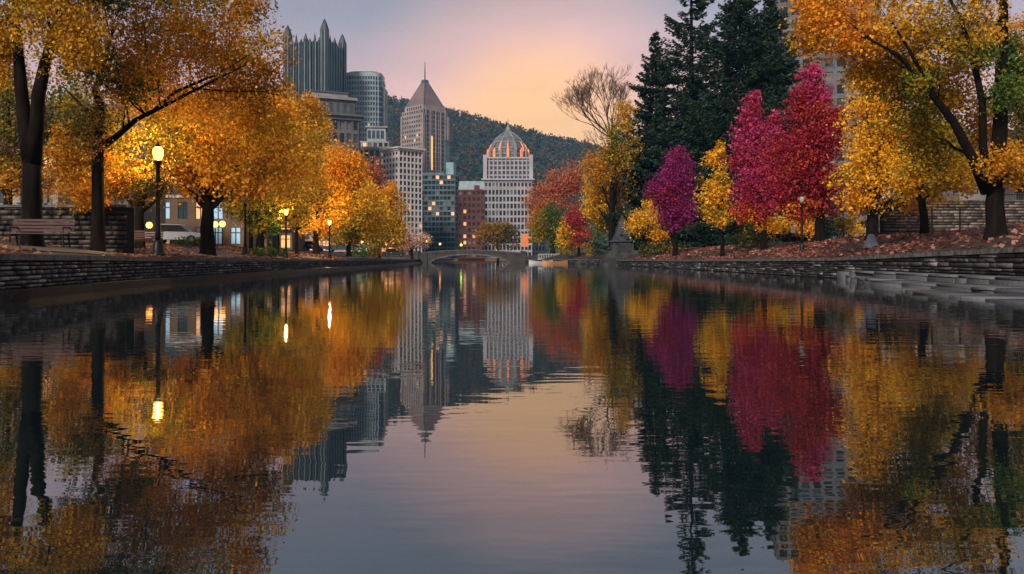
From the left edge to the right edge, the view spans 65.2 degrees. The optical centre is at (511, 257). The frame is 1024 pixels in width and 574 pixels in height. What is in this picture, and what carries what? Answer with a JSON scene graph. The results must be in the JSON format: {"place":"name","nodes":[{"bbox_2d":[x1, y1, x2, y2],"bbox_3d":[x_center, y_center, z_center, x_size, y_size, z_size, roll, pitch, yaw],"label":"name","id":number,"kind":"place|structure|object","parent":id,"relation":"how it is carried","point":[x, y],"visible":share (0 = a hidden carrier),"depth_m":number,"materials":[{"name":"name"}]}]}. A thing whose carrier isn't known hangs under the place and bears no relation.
{"place":"outdoors","nodes":[
{"label":"outdoors","id":0,"kind":"place"},
{"bbox_2d":[2,245,410,258],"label":"promenade","id":1,"kind":"structure","parent":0,"point":[78,251],"depth_m":32.23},
{"bbox_2d":[242,195,248,254],"bbox_3d":[-16.675,-2.138,50.000,0.475,3.974,0.475,0,0,0],"label":"street lamp","id":2,"kind":"object","parent":1,"relation":"on","point":[245,250],"visible":0.62,"depth_m":49.93,"materials":[{"name":"black metal"}]},
{"bbox_2d":[283,208,288,257],"bbox_3d":[-16.102,-1.815,57.000,0.445,3.724,0.445,0,0,0],"label":"street lamp","id":3,"kind":"object","parent":1,"relation":"on","point":[286,235],"visible":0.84,"depth_m":56.94,"materials":[{"name":"black metal"}]},
{"bbox_2d":[327,218,331,257],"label":"street lamp","id":4,"kind":"object","parent":1,"relation":"on","point":[329,254],"visible":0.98,"depth_m":73.93,"materials":[{"name":"black metal"}]},
{"bbox_2d":[1,95,626,252],"bbox_3d":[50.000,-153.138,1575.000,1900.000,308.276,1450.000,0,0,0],"label":"hill","id":5,"kind":"structure","parent":0,"point":[455,154],"depth_m":1218.62,"materials":[{"name":"green plant"}]},
{"bbox_2d":[115,89,642,248],"bbox_3d":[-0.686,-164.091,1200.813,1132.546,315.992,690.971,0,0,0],"label":"hillside wood","id":6,"kind":"object","parent":5,"relation":"on","point":[517,130],"visible":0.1,"depth_m":1298.17,"materials":[{"name":"green plant"}]},
{"bbox_2d":[0,261,1023,573],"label":"water","id":7,"kind":"structure","parent":0,"point":[476,417],"depth_m":4.78,"materials":[{"name":"black liquid"}]},
{"bbox_2d":[543,260,567,263],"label":"rowing boat","id":8,"kind":"object","parent":7,"relation":"on","point":[555,262],"visible":0.84,"depth_m":137.53,"materials":[{"name":"paint"}]},
{"bbox_2d":[837,269,1023,303],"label":"stone steps","id":9,"kind":"structure","parent":7,"relation":"in","point":[1000,288],"depth_m":24.32,"materials":[{"name":"grey stone"}]},
{"bbox_2d":[0,224,1023,259],"bbox_3d":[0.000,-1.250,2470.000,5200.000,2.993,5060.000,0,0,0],"label":"ground","id":10,"kind":"structure","parent":0,"point":[976,244],"depth_m":42.53,"materials":[{"name":"soil"}]},
{"bbox_2d":[4,218,74,247],"bbox_3d":[-15.381,-0.827,26.109,1.900,0.964,0.671,0,0,-8],"label":"park bench","id":11,"kind":"object","parent":10,"relation":"on","point":[41,222],"visible":0.93,"depth_m":26.30,"materials":[{"name":"brown wood"}]},
{"bbox_2d":[0,139,91,204],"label":"shop building","id":12,"kind":"structure","parent":10,"relation":"on","point":[50,202],"depth_m":62.76,"materials":[{"name":"grey stone"}]},
{"bbox_2d":[42,180,52,203],"bbox_3d":[-36.429,-5.178,62.793,0.880,1.928,0.111,0,0,-6],"label":"window","id":13,"kind":"structure","parent":12,"relation":"in","point":[44,199],"depth_m":62.78,"materials":[{"name":"grey glass"}]},
{"bbox_2d":[0,36,113,204],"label":"linden tree","id":14,"kind":"object","parent":10,"relation":"on","point":[10,160],"visible":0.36,"depth_m":46.40,"materials":[{"name":"orange plant"}]},
{"bbox_2d":[0,205,135,260],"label":"retaining wall","id":15,"kind":"structure","parent":10,"relation":"on","point":[119,227],"depth_m":32.47,"materials":[{"name":"stone"}]},
{"bbox_2d":[17,199,115,215],"bbox_3d":[-18.195,-1.415,32.989,4.649,2.103,1.791,0,0,0],"label":"shrub","id":16,"kind":"object","parent":15,"relation":"on","point":[48,211],"visible":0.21,"depth_m":32.46,"materials":[{"name":"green plant"}]},
{"bbox_2d":[0,0,184,246],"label":"maple tree","id":17,"kind":"object","parent":10,"relation":"on","point":[78,33],"visible":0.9,"depth_m":27.02,"materials":[{"name":"orange plant"}]},
{"bbox_2d":[81,168,164,242],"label":"shop building","id":18,"kind":"structure","parent":10,"relation":"on","point":[149,221],"depth_m":70.20,"materials":[{"name":"brick"}]},
{"bbox_2d":[106,112,172,248],"bbox_3d":[-19.207,-3.858,40.038,4.891,7.219,3.144,0,0,0],"label":"maple tree","id":19,"kind":"object","parent":10,"relation":"on","point":[140,210],"visible":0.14,"depth_m":39.87,"materials":[{"name":"yellow plant"}]},
{"bbox_2d":[134,231,163,240],"bbox_3d":[-17.020,-0.812,36.609,1.900,0.964,0.671,0,0,-6],"label":"park bench","id":20,"kind":"object","parent":10,"relation":"on","point":[144,234],"visible":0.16,"depth_m":36.83,"materials":[{"name":"brown wood"}]},
{"bbox_2d":[151,142,164,255],"bbox_3d":[-14.824,-2.494,33.500,0.577,4.828,0.577,0,0,0],"label":"street lamp","id":21,"kind":"object","parent":10,"relation":"on","point":[157,247],"visible":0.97,"depth_m":33.42,"materials":[{"name":"black metal"}]},
{"bbox_2d":[0,236,345,259],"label":"fallen leaves","id":22,"kind":"object","parent":10,"relation":"on","point":[170,247],"visible":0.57,"depth_m":41.58,"materials":[{"name":"brown plant"}]},
{"bbox_2d":[52,0,301,251],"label":"maple tree","id":23,"kind":"object","parent":10,"relation":"on","point":[136,80],"visible":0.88,"depth_m":31.34,"materials":[{"name":"orange plant"}]},
{"bbox_2d":[172,236,199,246],"bbox_3d":[-22.398,-1.145,55.977,2.780,0.902,1.821,0,0,0],"label":"shrub","id":24,"kind":"object","parent":10,"relation":"on","point":[185,240],"visible":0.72,"depth_m":55.85,"materials":[{"name":"green plant"}]},
{"bbox_2d":[165,195,256,261],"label":"shop building","id":25,"kind":"structure","parent":10,"relation":"on","point":[184,213],"depth_m":79.93,"materials":[{"name":"brown brick"}]},
{"bbox_2d":[165,202,169,218],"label":"window","id":26,"kind":"structure","parent":25,"relation":"in","point":[167,204],"depth_m":79.73,"materials":[{"name":"blue"}]},
{"bbox_2d":[178,202,187,218],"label":"window","id":27,"kind":"structure","parent":25,"relation":"in","point":[183,208],"depth_m":79.81,"materials":[{"name":"blue glass"}]},
{"bbox_2d":[195,202,201,218],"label":"window","id":28,"kind":"structure","parent":25,"relation":"in","point":[198,212],"depth_m":79.92,"materials":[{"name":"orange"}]},
{"bbox_2d":[214,227,221,243],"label":"window","id":29,"kind":"structure","parent":25,"relation":"in","point":[218,229],"depth_m":80.06,"materials":[{"name":"blue"}]},
{"bbox_2d":[214,202,222,218],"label":"window","id":30,"kind":"structure","parent":25,"relation":"in","point":[218,215],"depth_m":80.06,"materials":[{"name":"blue"}]},
{"bbox_2d":[231,227,240,243],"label":"window","id":31,"kind":"structure","parent":25,"relation":"in","point":[235,231],"depth_m":80.18,"materials":[{"name":"blue"}]},
{"bbox_2d":[0,254,453,301],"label":"pond wall","id":32,"kind":"structure","parent":10,"relation":"on","point":[25,280],"depth_m":27.39,"materials":[{"name":"stone"}]},
{"bbox_2d":[131,62,335,255],"bbox_3d":[-15.823,-5.205,43.719,10.295,10.564,9.031,0,0,27],"label":"maple tree","id":33,"kind":"object","parent":10,"relation":"on","point":[222,181],"visible":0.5,"depth_m":43.51,"materials":[{"name":"orange plant"}]},
{"bbox_2d":[215,200,281,251],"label":"linden tree","id":34,"kind":"object","parent":10,"relation":"on","point":[250,239],"visible":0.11,"depth_m":59.81,"materials":[{"name":"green plant"}]},
{"bbox_2d":[248,245,290,257],"bbox_3d":[-15.878,-0.384,51.930,3.011,0.942,2.159,0,0,0],"label":"shrub","id":35,"kind":"object","parent":10,"relation":"on","point":[260,251],"visible":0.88,"depth_m":51.84,"materials":[{"name":"green plant"}]},
{"bbox_2d":[219,100,327,253],"bbox_3d":[-17.559,-5.646,57.869,8.551,11.307,5.478,0,0,0],"label":"linden tree","id":36,"kind":"object","parent":10,"relation":"on","point":[261,226],"visible":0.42,"depth_m":57.75,"materials":[{"name":"orange plant"}]},
{"bbox_2d":[264,227,304,261],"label":"shop building","id":37,"kind":"structure","parent":10,"relation":"on","point":[290,239],"depth_m":104.16,"materials":[{"name":"brown brick"}]},
{"bbox_2d":[281,235,289,247],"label":"window","id":38,"kind":"structure","parent":37,"relation":"in","point":[283,236],"depth_m":104.16,"materials":[{"name":"yellow glass"}]},
{"bbox_2d":[281,192,318,254],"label":"linden tree","id":39,"kind":"object","parent":10,"relation":"on","point":[304,225],"visible":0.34,"depth_m":71.81,"materials":[{"name":"yellow plant"}]},
{"bbox_2d":[264,89,341,253],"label":"maple tree","id":40,"kind":"object","parent":10,"relation":"on","point":[313,108],"visible":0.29,"depth_m":65.67,"materials":[{"name":"orange plant"}]},
{"bbox_2d":[283,18,346,161],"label":"glass tower","id":41,"kind":"structure","parent":10,"relation":"on","point":[321,64],"depth_m":599.11,"materials":[{"name":"glass"}]},
{"bbox_2d":[305,222,353,251],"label":"shop building","id":42,"kind":"structure","parent":10,"relation":"on","point":[323,243],"depth_m":140.88,"materials":[{"name":"brown glass"}]},
{"bbox_2d":[296,89,364,231],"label":"stone office","id":43,"kind":"structure","parent":10,"relation":"on","point":[344,116],"depth_m":355.10,"materials":[{"name":"grey stone"}]},
{"bbox_2d":[294,134,374,254],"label":"maple tree","id":44,"kind":"object","parent":10,"relation":"on","point":[348,172],"visible":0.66,"depth_m":79.44,"materials":[{"name":"orange plant"}]},
{"bbox_2d":[322,174,396,256],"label":"linden tree","id":45,"kind":"object","parent":10,"relation":"on","point":[356,235],"visible":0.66,"depth_m":91.29,"materials":[{"name":"yellow plant"}]},
{"bbox_2d":[351,243,382,257],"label":"shrub","id":46,"kind":"object","parent":10,"relation":"on","point":[372,252],"visible":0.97,"depth_m":99.85,"materials":[{"name":"green plant"}]},
{"bbox_2d":[347,71,387,140],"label":"glass tower","id":47,"kind":"structure","parent":10,"relation":"on","point":[368,90],"depth_m":640.09,"materials":[{"name":"grey metal"}]},
{"bbox_2d":[358,156,388,255],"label":"maple tree","id":48,"kind":"object","parent":10,"relation":"on","point":[376,170],"visible":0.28,"depth_m":124.47,"materials":[{"name":"orange plant"}]},
{"bbox_2d":[360,126,389,146],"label":"office block","id":49,"kind":"structure","parent":10,"relation":"on","point":[376,136],"depth_m":432.48,"materials":[{"name":"white concrete"}]},
{"bbox_2d":[360,146,389,232],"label":"office block","id":50,"kind":"structure","parent":10,"relation":"on","point":[371,151],"depth_m":395.78,"materials":[{"name":"grey stone"}]},
{"bbox_2d":[357,234,412,254],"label":"shop building","id":51,"kind":"structure","parent":10,"relation":"on","point":[406,252],"depth_m":201.88,"materials":[{"name":"red brick"}]},
{"bbox_2d":[362,179,412,257],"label":"linden tree","id":52,"kind":"object","parent":10,"relation":"on","point":[395,231],"visible":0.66,"depth_m":107.26,"materials":[{"name":"yellow plant"}]},
{"bbox_2d":[382,249,405,256],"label":"parked car","id":53,"kind":"object","parent":10,"relation":"on","point":[389,251],"visible":0.83,"depth_m":149.19,"materials":[{"name":"paint"}]},
{"bbox_2d":[379,146,425,251],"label":"white office block","id":54,"kind":"structure","parent":10,"relation":"on","point":[404,164],"depth_m":384.96,"materials":[{"name":"concrete"}]},
{"bbox_2d":[384,151,419,250],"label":"window","id":55,"kind":"structure","parent":54,"relation":"in","point":[397,151],"depth_m":384.00,"materials":[{"name":"grey glass"}]},
{"bbox_2d":[395,222,433,258],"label":"blossom tree","id":56,"kind":"object","parent":10,"relation":"on","point":[410,245],"visible":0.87,"depth_m":149.82,"materials":[{"name":"pink plant"}]},
{"bbox_2d":[401,67,449,172],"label":"pyramid roof tower","id":57,"kind":"structure","parent":10,"relation":"on","point":[424,121],"depth_m":755.53,"materials":[{"name":"stone"}]},
{"bbox_2d":[424,109,446,172],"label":"window","id":58,"kind":"structure","parent":57,"relation":"in","point":[424,109],"depth_m":756.25,"materials":[{"name":"grey glass"}]},
{"bbox_2d":[422,162,458,260],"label":"glass office block","id":59,"kind":"structure","parent":10,"relation":"on","point":[439,208],"depth_m":460.89,"materials":[{"name":"teal glass"}]},
{"bbox_2d":[422,177,457,256],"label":"window","id":60,"kind":"structure","parent":59,"relation":"in","point":[452,229],"depth_m":460.94,"materials":[{"name":"blue glass"}]},
{"bbox_2d":[413,250,525,262],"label":"footbridge","id":61,"kind":"object","parent":10,"relation":"on","point":[508,257],"visible":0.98,"depth_m":163.00,"materials":[{"name":"stone"}]},
{"bbox_2d":[457,181,485,260],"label":"brick office block","id":62,"kind":"structure","parent":10,"relation":"on","point":[471,205],"depth_m":420.37,"materials":[{"name":"red brick"}]},
{"bbox_2d":[472,218,523,261],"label":"linden tree","id":63,"kind":"object","parent":10,"relation":"on","point":[503,234],"visible":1,"depth_m":199.19,"materials":[{"name":"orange plant"}]},
{"bbox_2d":[481,125,534,260],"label":"domed building","id":64,"kind":"structure","parent":10,"relation":"on","point":[507,178],"depth_m":498.94,"materials":[{"name":"stone"}]},
{"bbox_2d":[485,231,530,256],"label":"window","id":65,"kind":"structure","parent":64,"relation":"in","point":[504,247],"depth_m":499.00,"materials":[{"name":"glass"}]},
{"bbox_2d":[521,234,528,250],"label":"banner","id":66,"kind":"object","parent":10,"relation":"on","point":[524,241],"visible":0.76,"depth_m":171.96,"materials":[{"name":"orange fabric"}]},
{"bbox_2d":[532,182,544,254],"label":"office block","id":67,"kind":"structure","parent":10,"relation":"on","point":[540,249],"depth_m":522.75,"materials":[{"name":"grey concrete"}]},
{"bbox_2d":[526,199,567,255],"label":"linden tree","id":68,"kind":"object","parent":10,"relation":"on","point":[541,228],"visible":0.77,"depth_m":155.41,"materials":[{"name":"green plant"}]},
{"bbox_2d":[516,156,588,252],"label":"maple tree","id":69,"kind":"object","parent":10,"relation":"on","point":[567,185],"visible":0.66,"depth_m":183.96,"materials":[{"name":"red plant"}]},
{"bbox_2d":[553,200,593,256],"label":"maple tree","id":70,"kind":"object","parent":10,"relation":"on","point":[565,227],"visible":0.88,"depth_m":140.50,"materials":[{"name":"red plant"}]},
{"bbox_2d":[549,61,633,212],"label":"bare tree","id":71,"kind":"object","parent":10,"relation":"on","point":[582,93],"visible":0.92,"depth_m":123.50,"materials":[{"name":"brown plant"}]},
{"bbox_2d":[583,229,603,256],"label":"shrub","id":72,"kind":"object","parent":10,"relation":"on","point":[589,248],"visible":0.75,"depth_m":128.89,"materials":[{"name":"green plant"}]},
{"bbox_2d":[577,97,647,249],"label":"linden tree","id":73,"kind":"object","parent":10,"relation":"on","point":[608,195],"visible":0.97,"depth_m":112.97,"materials":[{"name":"yellow plant"}]},
{"bbox_2d":[600,215,638,264],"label":"monument","id":74,"kind":"object","parent":10,"relation":"on","point":[621,247],"visible":0.75,"depth_m":107.59,"materials":[{"name":"stone"}]},
{"bbox_2d":[579,31,688,256],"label":"spruce tree","id":75,"kind":"object","parent":10,"relation":"on","point":[647,116],"visible":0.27,"depth_m":117.77,"materials":[{"name":"green plant"}]},
{"bbox_2d":[619,198,670,256],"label":"hawthorn tree","id":76,"kind":"object","parent":10,"relation":"on","point":[638,220],"visible":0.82,"depth_m":95.58,"materials":[{"name":"yellow plant"}]},
{"bbox_2d":[603,79,707,248],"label":"spruce tree","id":77,"kind":"object","parent":10,"relation":"on","point":[679,116],"depth_m":116.52,"materials":[{"name":"green plant"}]},
{"bbox_2d":[637,240,681,256],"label":"shrub","id":78,"kind":"object","parent":10,"relation":"on","point":[667,248],"visible":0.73,"depth_m":91.73,"materials":[{"name":"green plant"}]},
{"bbox_2d":[615,123,712,247],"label":"spruce tree","id":79,"kind":"object","parent":10,"relation":"on","point":[617,221],"depth_m":112.47,"materials":[{"name":"green plant"}]},
{"bbox_2d":[605,0,724,255],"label":"spruce tree","id":80,"kind":"object","parent":10,"relation":"on","point":[683,65],"visible":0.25,"depth_m":110.59,"materials":[{"name":"green plant"}]},
{"bbox_2d":[642,145,703,256],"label":"plum tree","id":81,"kind":"object","parent":10,"relation":"on","point":[674,178],"visible":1,"depth_m":80.43,"materials":[{"name":"purple plant"}]},
{"bbox_2d":[689,140,738,256],"bbox_3d":[16.154,-4.595,62.845,4.100,9.516,3.038,0,0,-29],"label":"poplar tree","id":82,"kind":"object","parent":10,"relation":"on","point":[716,194],"visible":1,"depth_m":62.67,"materials":[{"name":"yellow plant"}]},
{"bbox_2d":[632,0,846,261],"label":"spruce tree","id":83,"kind":"object","parent":10,"relation":"on","point":[750,57],"visible":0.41,"depth_m":100.92,"materials":[{"name":"green plant"}]},
{"bbox_2d":[729,227,776,248],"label":"shrub","id":84,"kind":"object","parent":10,"relation":"on","point":[751,239],"visible":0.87,"depth_m":65.85,"materials":[{"name":"green plant"}]},
{"bbox_2d":[720,89,791,249],"bbox_3d":[18.596,-6.579,59.801,5.800,12.344,5.474,0,0,-42],"label":"maple tree","id":85,"kind":"object","parent":10,"relation":"on","point":[752,129],"visible":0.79,"depth_m":59.60,"materials":[{"name":"pink plant"}]},
{"bbox_2d":[525,247,1023,277],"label":"pond wall","id":86,"kind":"structure","parent":10,"relation":"on","point":[1008,261],"depth_m":35.18,"materials":[{"name":"stone"}]},
{"bbox_2d":[692,0,865,242],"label":"spruce tree","id":87,"kind":"object","parent":10,"relation":"on","point":[787,70],"visible":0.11,"depth_m":106.07,"materials":[{"name":"green plant"}]},
{"bbox_2d":[755,214,814,241],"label":"tree","id":88,"kind":"object","parent":10,"relation":"on","point":[785,229],"visible":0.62,"depth_m":73.81,"materials":[{"name":"orange plant"}]},
{"bbox_2d":[799,195,804,250],"bbox_3d":[17.762,-2.190,49.000,0.419,3.509,0.419,0,0,0],"label":"street lamp","id":89,"kind":"object","parent":10,"relation":"on","point":[802,245],"visible":0.98,"depth_m":48.93,"materials":[{"name":"black metal"}]},
{"bbox_2d":[752,61,854,241],"bbox_3d":[19.647,-7.069,53.992,7.343,12.446,5.003,0,0,0],"label":"maple tree","id":90,"kind":"object","parent":10,"relation":"on","point":[807,162],"visible":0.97,"depth_m":53.49,"materials":[{"name":"red plant"}]},
{"bbox_2d":[769,0,880,238],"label":"stone office","id":91,"kind":"structure","parent":10,"relation":"on","point":[835,75],"depth_m":213.59,"materials":[{"name":"grey stone"}]},
{"bbox_2d":[825,72,832,80],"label":"window","id":92,"kind":"structure","parent":91,"relation":"in","point":[830,77],"depth_m":214.15,"materials":[{"name":"grey glass"}]},
{"bbox_2d":[785,111,878,237],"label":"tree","id":93,"kind":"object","parent":91,"relation":"in","point":[842,158],"depth_m":213.10,"materials":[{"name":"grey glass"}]},
{"bbox_2d":[837,85,843,93],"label":"window","id":94,"kind":"structure","parent":91,"relation":"in","point":[839,87],"depth_m":213.60,"materials":[{"name":"grey glass"}]},
{"bbox_2d":[837,98,843,106],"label":"window","id":95,"kind":"structure","parent":91,"relation":"in","point":[839,101],"depth_m":213.57,"materials":[{"name":"grey glass"}]},
{"bbox_2d":[630,221,1023,259],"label":"fallen leaves","id":96,"kind":"object","parent":10,"relation":"on","point":[791,248],"visible":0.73,"depth_m":43.76,"materials":[{"name":"brown plant"}]},
{"bbox_2d":[829,211,865,236],"bbox_3d":[24.365,-2.328,57.918,2.604,2.167,1.560,0,0,0],"label":"shrub","id":97,"kind":"object","parent":10,"relation":"on","point":[849,225],"visible":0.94,"depth_m":57.86,"materials":[{"name":"yellow plant"}]},
{"bbox_2d":[861,232,877,249],"bbox_3d":[17.960,-0.861,40.000,0.920,0.910,0.920,0,0,0],"label":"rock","id":98,"kind":"object","parent":10,"relation":"on","point":[871,241],"visible":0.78,"depth_m":39.81,"materials":[{"name":"stone"}]},
{"bbox_2d":[819,57,947,239],"bbox_3d":[21.161,-6.218,46.089,7.076,10.534,4.947,0,0,-12],"label":"ginkgo tree","id":99,"kind":"object","parent":10,"relation":"on","point":[868,162],"visible":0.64,"depth_m":45.66,"materials":[{"name":"yellow plant"}]},
{"bbox_2d":[777,0,1023,239],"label":"oak tree","id":100,"kind":"object","parent":10,"relation":"on","point":[922,79],"visible":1,"depth_m":29.84,"materials":[{"name":"orange plant"}]},
{"bbox_2d":[883,118,978,233],"bbox_3d":[22.133,-4.245,41.984,5.196,6.536,3.905,0,0,0],"label":"ginkgo tree","id":101,"kind":"object","parent":10,"relation":"on","point":[925,192],"visible":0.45,"depth_m":41.75,"materials":[{"name":"yellow plant"}]},
{"bbox_2d":[879,200,1023,234],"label":"retaining wall","id":102,"kind":"structure","parent":10,"relation":"on","point":[898,223],"depth_m":49.97,"materials":[{"name":"stone"}]},
{"bbox_2d":[1005,193,1023,199],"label":"iron fence","id":103,"kind":"object","parent":102,"relation":"on","point":[1014,194],"visible":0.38,"depth_m":50.39,"materials":[{"name":"black metal"}]},
{"bbox_2d":[931,207,984,234],"bbox_3d":[22.400,-1.585,39.992,2.860,1.900,0.075,0,0,0],"label":"rail fence","id":104,"kind":"object","parent":10,"relation":"on","point":[959,210],"visible":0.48,"depth_m":39.97,"materials":[{"name":"brown wood"}]},
{"bbox_2d":[936,130,1016,199],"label":"house","id":105,"kind":"structure","parent":10,"relation":"on","point":[983,197],"depth_m":69.31,"materials":[{"name":"grey stone"}]},
{"bbox_2d":[950,8,1023,199],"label":"linden tree","id":106,"kind":"object","parent":10,"relation":"on","point":[1019,127],"visible":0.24,"depth_m":61.73,"materials":[{"name":"plant"}]},
{"bbox_2d":[0,0,1023,260],"label":"sky","id":107,"kind":"structure","parent":0,"point":[503,61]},
{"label":"street","id":108,"kind":"structure","parent":0,"visible":0},
{"bbox_2d":[145,224,199,242],"bbox_3d":[-25.968,-1.863,62.001,4.340,1.512,1.830,0,0,-6],"label":"parked car","id":109,"kind":"object","parent":108,"relation":"on","point":[172,231],"visible":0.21,"depth_m":61.23,"materials":[{"name":"silver metal"}]},
{"bbox_2d":[305,241,326,250],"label":"parked car","id":110,"kind":"object","parent":108,"relation":"on","point":[321,247],"visible":0.43,"depth_m":115.26,"materials":[{"name":"white paint"}]},
{"bbox_2d":[325,242,354,251],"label":"parked car","id":111,"kind":"object","parent":108,"relation":"on","point":[341,248],"visible":0.28,"depth_m":123.14,"materials":[{"name":"blue paint"}]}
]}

